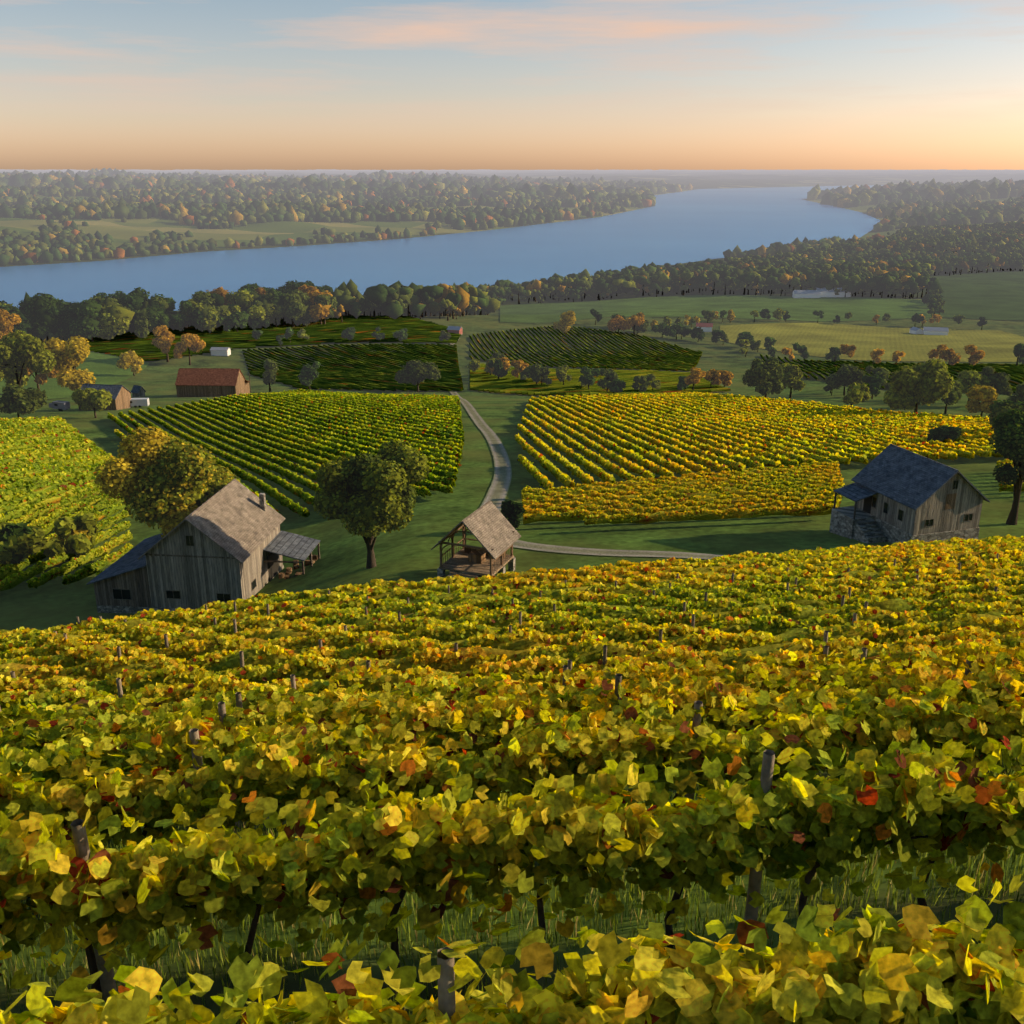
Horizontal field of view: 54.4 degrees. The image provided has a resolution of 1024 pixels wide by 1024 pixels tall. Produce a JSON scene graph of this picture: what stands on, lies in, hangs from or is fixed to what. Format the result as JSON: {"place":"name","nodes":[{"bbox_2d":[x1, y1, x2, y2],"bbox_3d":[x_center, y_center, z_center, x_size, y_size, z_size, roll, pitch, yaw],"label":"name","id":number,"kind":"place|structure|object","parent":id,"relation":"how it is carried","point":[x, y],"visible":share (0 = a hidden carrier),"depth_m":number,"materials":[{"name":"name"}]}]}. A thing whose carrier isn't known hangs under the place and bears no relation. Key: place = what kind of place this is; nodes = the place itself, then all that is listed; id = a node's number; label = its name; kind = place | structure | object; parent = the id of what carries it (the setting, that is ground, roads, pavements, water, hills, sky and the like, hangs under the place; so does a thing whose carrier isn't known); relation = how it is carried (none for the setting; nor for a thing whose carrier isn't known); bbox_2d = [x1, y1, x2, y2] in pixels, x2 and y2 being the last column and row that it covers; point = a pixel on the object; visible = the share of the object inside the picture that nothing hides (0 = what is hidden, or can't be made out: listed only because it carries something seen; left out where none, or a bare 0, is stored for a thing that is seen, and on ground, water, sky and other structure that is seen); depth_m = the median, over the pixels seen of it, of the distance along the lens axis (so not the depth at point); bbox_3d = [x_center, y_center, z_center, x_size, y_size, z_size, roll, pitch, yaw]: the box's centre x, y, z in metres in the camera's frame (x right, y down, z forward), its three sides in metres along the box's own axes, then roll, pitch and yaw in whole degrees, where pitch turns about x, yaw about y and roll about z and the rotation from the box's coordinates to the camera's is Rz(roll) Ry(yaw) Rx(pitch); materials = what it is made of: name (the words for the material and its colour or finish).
{"place":"outdoors","nodes":[
{"label":"outdoors","id":0,"kind":"place"},
{"bbox_2d":[0,185,882,310],"bbox_3d":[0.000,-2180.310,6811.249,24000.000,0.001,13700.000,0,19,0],"label":"river","id":1,"kind":"structure","parent":0,"point":[688,226],"depth_m":1925.69,"materials":[{"name":"liquid"}]},
{"bbox_2d":[447,326,462,334],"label":"house","id":2,"kind":"structure","parent":0,"point":[455,329],"depth_m":613.21,"materials":[{"name":"white paint"}]},
{"bbox_2d":[0,169,1023,1023],"bbox_3d":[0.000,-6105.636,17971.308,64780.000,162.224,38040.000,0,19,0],"label":"terrain","id":3,"kind":"structure","parent":0,"point":[406,553],"depth_m":113.43,"materials":[{"name":"green plant"}]},
{"bbox_2d":[49,400,69,410],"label":"car","id":4,"kind":"object","parent":3,"relation":"on","point":[61,405],"visible":1,"depth_m":290.13,"materials":[{"name":"grey metal"}]},
{"bbox_2d":[0,352,149,398],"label":"field","id":5,"kind":"structure","parent":3,"relation":"on","point":[104,368],"depth_m":457.83,"materials":[{"name":"green plant"}]},
{"bbox_2d":[79,384,131,410],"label":"barn","id":6,"kind":"structure","parent":3,"relation":"on","point":[121,397],"depth_m":291.26,"materials":[{"name":"brown wood"}]},
{"bbox_2d":[131,385,145,396],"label":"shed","id":7,"kind":"structure","parent":3,"relation":"on","point":[138,391],"depth_m":371.09,"materials":[{"name":"grey metal"}]},
{"bbox_2d":[130,398,149,407],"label":"trailer","id":8,"kind":"object","parent":3,"relation":"on","point":[137,402],"visible":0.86,"depth_m":296.55,"materials":[{"name":"white metal"}]},
{"bbox_2d":[86,479,320,612],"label":"barn","id":9,"kind":"structure","parent":3,"relation":"on","point":[230,541],"depth_m":93.95,"materials":[{"name":"grey wood"}]},
{"bbox_2d":[175,368,249,396],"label":"barn","id":10,"kind":"structure","parent":3,"relation":"on","point":[205,382],"depth_m":365.54,"materials":[{"name":"red wood"}]},
{"bbox_2d":[210,347,230,356],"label":"farm building","id":11,"kind":"structure","parent":3,"relation":"on","point":[221,351],"depth_m":524.60,"materials":[{"name":"white paint"}]},
{"bbox_2d":[90,327,435,361],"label":"vineyard rows","id":12,"kind":"object","parent":3,"relation":"on","point":[285,345],"visible":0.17,"depth_m":557.14,"materials":[{"name":"green plant"}]},
{"bbox_2d":[243,345,462,390],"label":"vineyard rows","id":13,"kind":"object","parent":3,"relation":"on","point":[314,360],"visible":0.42,"depth_m":528.28,"materials":[{"name":"green plant"}]},
{"bbox_2d":[430,501,520,577],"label":"gazebo","id":14,"kind":"object","parent":3,"relation":"on","point":[488,525],"visible":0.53,"depth_m":84.50,"materials":[{"name":"brown wood"}]},
{"bbox_2d":[438,501,513,574],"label":"gazebo frame","id":15,"kind":"object","parent":14,"relation":"attached to","point":[453,544],"visible":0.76,"depth_m":84.38,"materials":[{"name":"brown wood"}]},
{"bbox_2d":[0,637,1023,1023],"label":"vine leaves","id":16,"kind":"object","parent":3,"relation":"on","point":[922,741],"visible":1,"depth_m":8.40,"materials":[{"name":"yellow plant"}]},
{"bbox_2d":[0,388,1023,730],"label":"vine leaves","id":17,"kind":"object","parent":3,"relation":"on","point":[362,638],"visible":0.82,"depth_m":48.56,"materials":[{"name":"yellow plant"}]},
{"bbox_2d":[0,168,1023,265],"bbox_3d":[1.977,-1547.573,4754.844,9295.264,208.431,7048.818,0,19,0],"label":"forest","id":18,"kind":"object","parent":3,"relation":"on","point":[239,199],"visible":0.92,"depth_m":3409.57,"materials":[{"name":"green plant"}]},
{"bbox_2d":[0,315,1023,1019],"bbox_3d":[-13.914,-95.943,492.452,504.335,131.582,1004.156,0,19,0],"label":"posts","id":19,"kind":"object","parent":3,"relation":"on","point":[368,371],"depth_m":136.95,"materials":[{"name":"brown wood"}]},
{"bbox_2d":[0,221,1023,570],"bbox_3d":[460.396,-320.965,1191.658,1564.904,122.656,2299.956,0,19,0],"label":"tree","id":20,"kind":"object","parent":3,"relation":"on","point":[902,261],"depth_m":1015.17,"materials":[{"name":"green plant"}]},
{"bbox_2d":[94,408,1023,537],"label":"tree leaves","id":21,"kind":"object","parent":3,"relation":"on","point":[353,495],"visible":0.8,"depth_m":94.58,"materials":[{"name":"green plant"}]},
{"bbox_2d":[696,323,712,331],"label":"house","id":22,"kind":"structure","parent":3,"relation":"on","point":[706,327],"depth_m":697.09,"materials":[{"name":"white paint"}]},
{"bbox_2d":[792,290,820,297],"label":"building","id":23,"kind":"structure","parent":3,"relation":"on","point":[806,293],"depth_m":1033.24,"materials":[{"name":"white paint"}]},
{"bbox_2d":[816,288,850,296],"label":"building","id":24,"kind":"structure","parent":3,"relation":"on","point":[824,292],"depth_m":1036.82,"materials":[{"name":"white paint"}]},
{"bbox_2d":[720,323,1023,361],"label":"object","id":25,"kind":"object","parent":3,"relation":"on","point":[818,339],"visible":0.82,"depth_m":676.11,"materials":[{"name":"green plant"}]},
{"bbox_2d":[763,356,1017,393],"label":"field vines","id":26,"kind":"object","parent":3,"relation":"on","point":[809,375],"visible":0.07,"depth_m":417.89,"materials":[{"name":"green plant"}]},
{"bbox_2d":[829,444,989,543],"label":"farmhouse","id":27,"kind":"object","parent":3,"relation":"on","point":[894,493],"depth_m":94.59,"materials":[{"name":"grey wood"}]},
{"bbox_2d":[909,327,922,333],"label":"building","id":28,"kind":"structure","parent":3,"relation":"on","point":[914,330],"depth_m":726.97,"materials":[{"name":"white paint"}]},
{"bbox_2d":[923,327,948,334],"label":"building","id":29,"kind":"structure","parent":3,"relation":"on","point":[935,330],"depth_m":719.48,"materials":[{"name":"white paint"}]},
{"bbox_2d":[0,0,1023,169],"label":"sky","id":30,"kind":"structure","parent":0,"point":[85,84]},
{"bbox_2d":[500,301,610,322],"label":"meadow","id":31,"kind":"structure","parent":0,"point":[537,313],"depth_m":947.79,"materials":[{"name":"green plant"}]},
{"bbox_2d":[470,326,697,370],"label":"vineyard rows","id":32,"kind":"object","parent":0,"point":[499,341],"depth_m":604.14,"materials":[{"name":"green plant"}]},
{"bbox_2d":[449,338,723,558],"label":"road","id":33,"kind":"structure","parent":0,"point":[496,494],"depth_m":126.89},
{"bbox_2d":[471,390,727,395],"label":"vineyard rows","id":34,"kind":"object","parent":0,"point":[564,395],"depth_m":362.11,"materials":[{"name":"green plant"}]},
{"bbox_2d":[600,295,930,320],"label":"meadow","id":35,"kind":"structure","parent":0,"point":[803,309],"depth_m":932.59,"materials":[{"name":"green plant"}]},
{"bbox_2d":[930,269,1023,320],"bbox_3d":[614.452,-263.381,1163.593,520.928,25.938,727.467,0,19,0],"label":"field hill","id":36,"kind":"structure","parent":0,"point":[995,295],"depth_m":1059.64,"materials":[{"name":"green plant"}]}
]}

